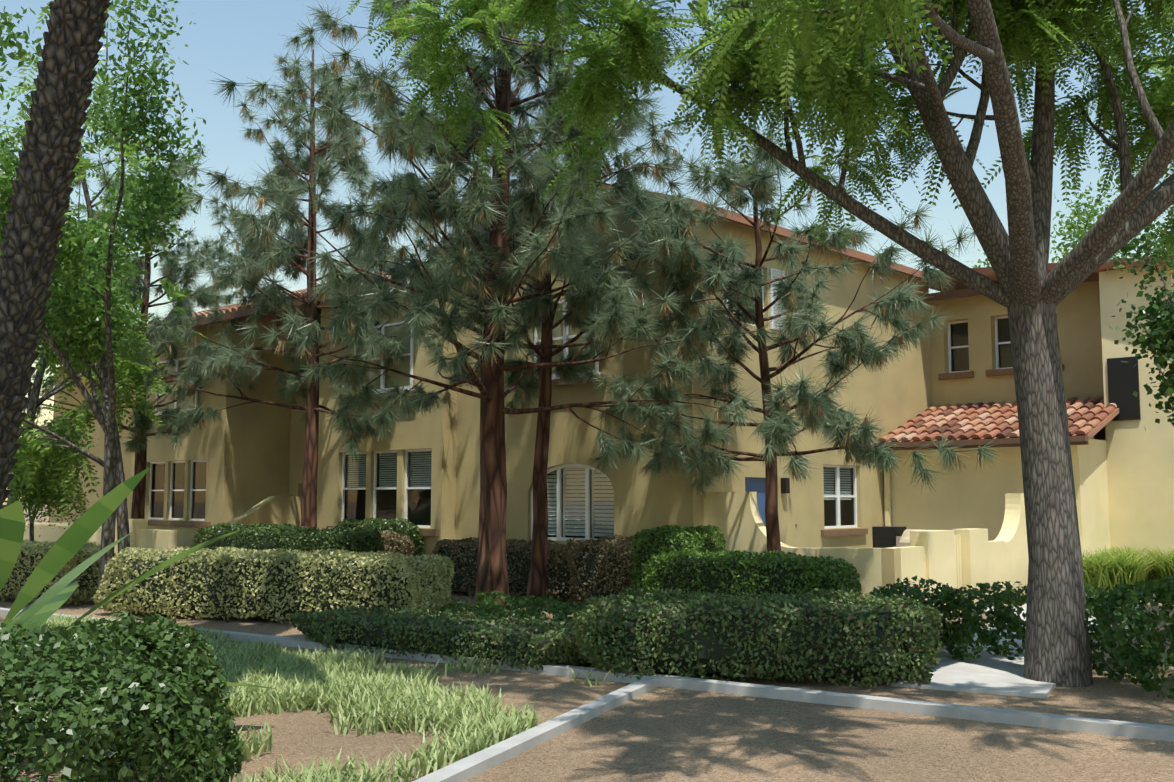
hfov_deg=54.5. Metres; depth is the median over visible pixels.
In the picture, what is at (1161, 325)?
round tree leaf
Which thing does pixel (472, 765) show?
curb
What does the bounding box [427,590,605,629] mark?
bush
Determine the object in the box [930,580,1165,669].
shrub
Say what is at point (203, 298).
tree
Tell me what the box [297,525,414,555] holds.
dry hedge
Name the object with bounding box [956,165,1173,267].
tree
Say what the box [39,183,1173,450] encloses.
roof trim
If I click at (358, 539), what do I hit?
dark hedge
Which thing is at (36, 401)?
feather tree
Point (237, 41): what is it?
sky
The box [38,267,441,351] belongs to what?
roof tiles
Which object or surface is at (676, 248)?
pine
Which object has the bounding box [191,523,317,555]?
dark hedge
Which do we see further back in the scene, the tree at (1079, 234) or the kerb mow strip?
the tree at (1079, 234)
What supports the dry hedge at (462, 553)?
on the ground at (666, 734)
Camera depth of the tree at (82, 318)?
17.91 m
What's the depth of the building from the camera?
24.33 m
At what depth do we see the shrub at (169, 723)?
6.02 m
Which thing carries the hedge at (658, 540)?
on the ground at (666, 734)
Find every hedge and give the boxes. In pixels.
[0,539,115,604]
[92,546,454,624]
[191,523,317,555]
[290,605,614,670]
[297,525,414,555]
[297,526,383,557]
[337,517,424,563]
[428,537,590,602]
[564,534,648,608]
[572,586,942,688]
[630,525,725,600]
[641,549,861,602]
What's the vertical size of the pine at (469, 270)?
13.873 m
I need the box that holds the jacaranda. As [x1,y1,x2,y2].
[346,0,1173,687]
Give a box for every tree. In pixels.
[0,0,182,552]
[0,0,212,603]
[0,6,50,134]
[0,32,205,504]
[4,402,98,540]
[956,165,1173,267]
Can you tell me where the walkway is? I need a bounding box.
[887,595,1120,697]
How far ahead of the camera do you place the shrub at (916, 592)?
12.97 m
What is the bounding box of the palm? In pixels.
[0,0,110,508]
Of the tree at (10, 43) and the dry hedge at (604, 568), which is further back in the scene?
the dry hedge at (604, 568)
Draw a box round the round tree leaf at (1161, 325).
[1107,212,1173,430]
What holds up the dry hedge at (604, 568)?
on the ground at (666, 734)
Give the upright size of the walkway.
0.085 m
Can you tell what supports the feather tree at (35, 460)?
on the ground at (666, 734)
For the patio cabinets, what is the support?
on the patio walls
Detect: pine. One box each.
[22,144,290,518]
[115,48,414,527]
[169,0,815,616]
[308,13,704,606]
[319,218,477,442]
[571,124,1000,559]
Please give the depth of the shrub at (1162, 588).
10.62 m
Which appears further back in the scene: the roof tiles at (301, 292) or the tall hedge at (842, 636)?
the roof tiles at (301, 292)
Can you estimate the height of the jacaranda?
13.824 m
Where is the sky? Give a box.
[0,0,1173,500]
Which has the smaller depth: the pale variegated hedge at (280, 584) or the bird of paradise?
the bird of paradise
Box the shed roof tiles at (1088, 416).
[878,395,1118,442]
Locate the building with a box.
[49,192,1173,580]
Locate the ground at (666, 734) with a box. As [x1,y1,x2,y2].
[0,502,1173,781]
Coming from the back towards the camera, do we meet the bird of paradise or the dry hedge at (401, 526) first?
the dry hedge at (401, 526)
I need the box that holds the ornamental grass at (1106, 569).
[1081,545,1173,593]
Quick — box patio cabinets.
[872,526,905,547]
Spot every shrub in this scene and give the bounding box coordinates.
[0,611,245,781]
[854,576,977,651]
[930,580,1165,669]
[1084,574,1173,698]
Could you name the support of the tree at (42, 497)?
on the ground at (666, 734)
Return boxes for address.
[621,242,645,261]
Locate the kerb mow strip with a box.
[0,608,1173,741]
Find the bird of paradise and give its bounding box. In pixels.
[0,468,275,688]
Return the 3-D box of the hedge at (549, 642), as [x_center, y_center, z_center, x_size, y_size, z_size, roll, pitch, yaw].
[-1.556,2.806,13.181,4.481,0.507,1.320,-4,-6,34]
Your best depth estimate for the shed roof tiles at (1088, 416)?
24.50 m
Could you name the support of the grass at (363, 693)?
on the ground at (666, 734)
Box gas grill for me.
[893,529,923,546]
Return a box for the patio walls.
[23,492,1028,607]
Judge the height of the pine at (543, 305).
10.519 m
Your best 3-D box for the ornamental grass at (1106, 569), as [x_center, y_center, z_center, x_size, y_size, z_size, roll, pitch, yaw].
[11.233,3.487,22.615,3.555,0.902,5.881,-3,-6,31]
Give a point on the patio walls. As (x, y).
(958, 558)
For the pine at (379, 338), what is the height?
9.300 m
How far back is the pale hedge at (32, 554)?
19.43 m
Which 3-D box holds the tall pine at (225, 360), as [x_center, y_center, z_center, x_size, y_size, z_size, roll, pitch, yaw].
[-6.551,-1.953,26.638,7.142,12.520,8.822,-5,-7,43]
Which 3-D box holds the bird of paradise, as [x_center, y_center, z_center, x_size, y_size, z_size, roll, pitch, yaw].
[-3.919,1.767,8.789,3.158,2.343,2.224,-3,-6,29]

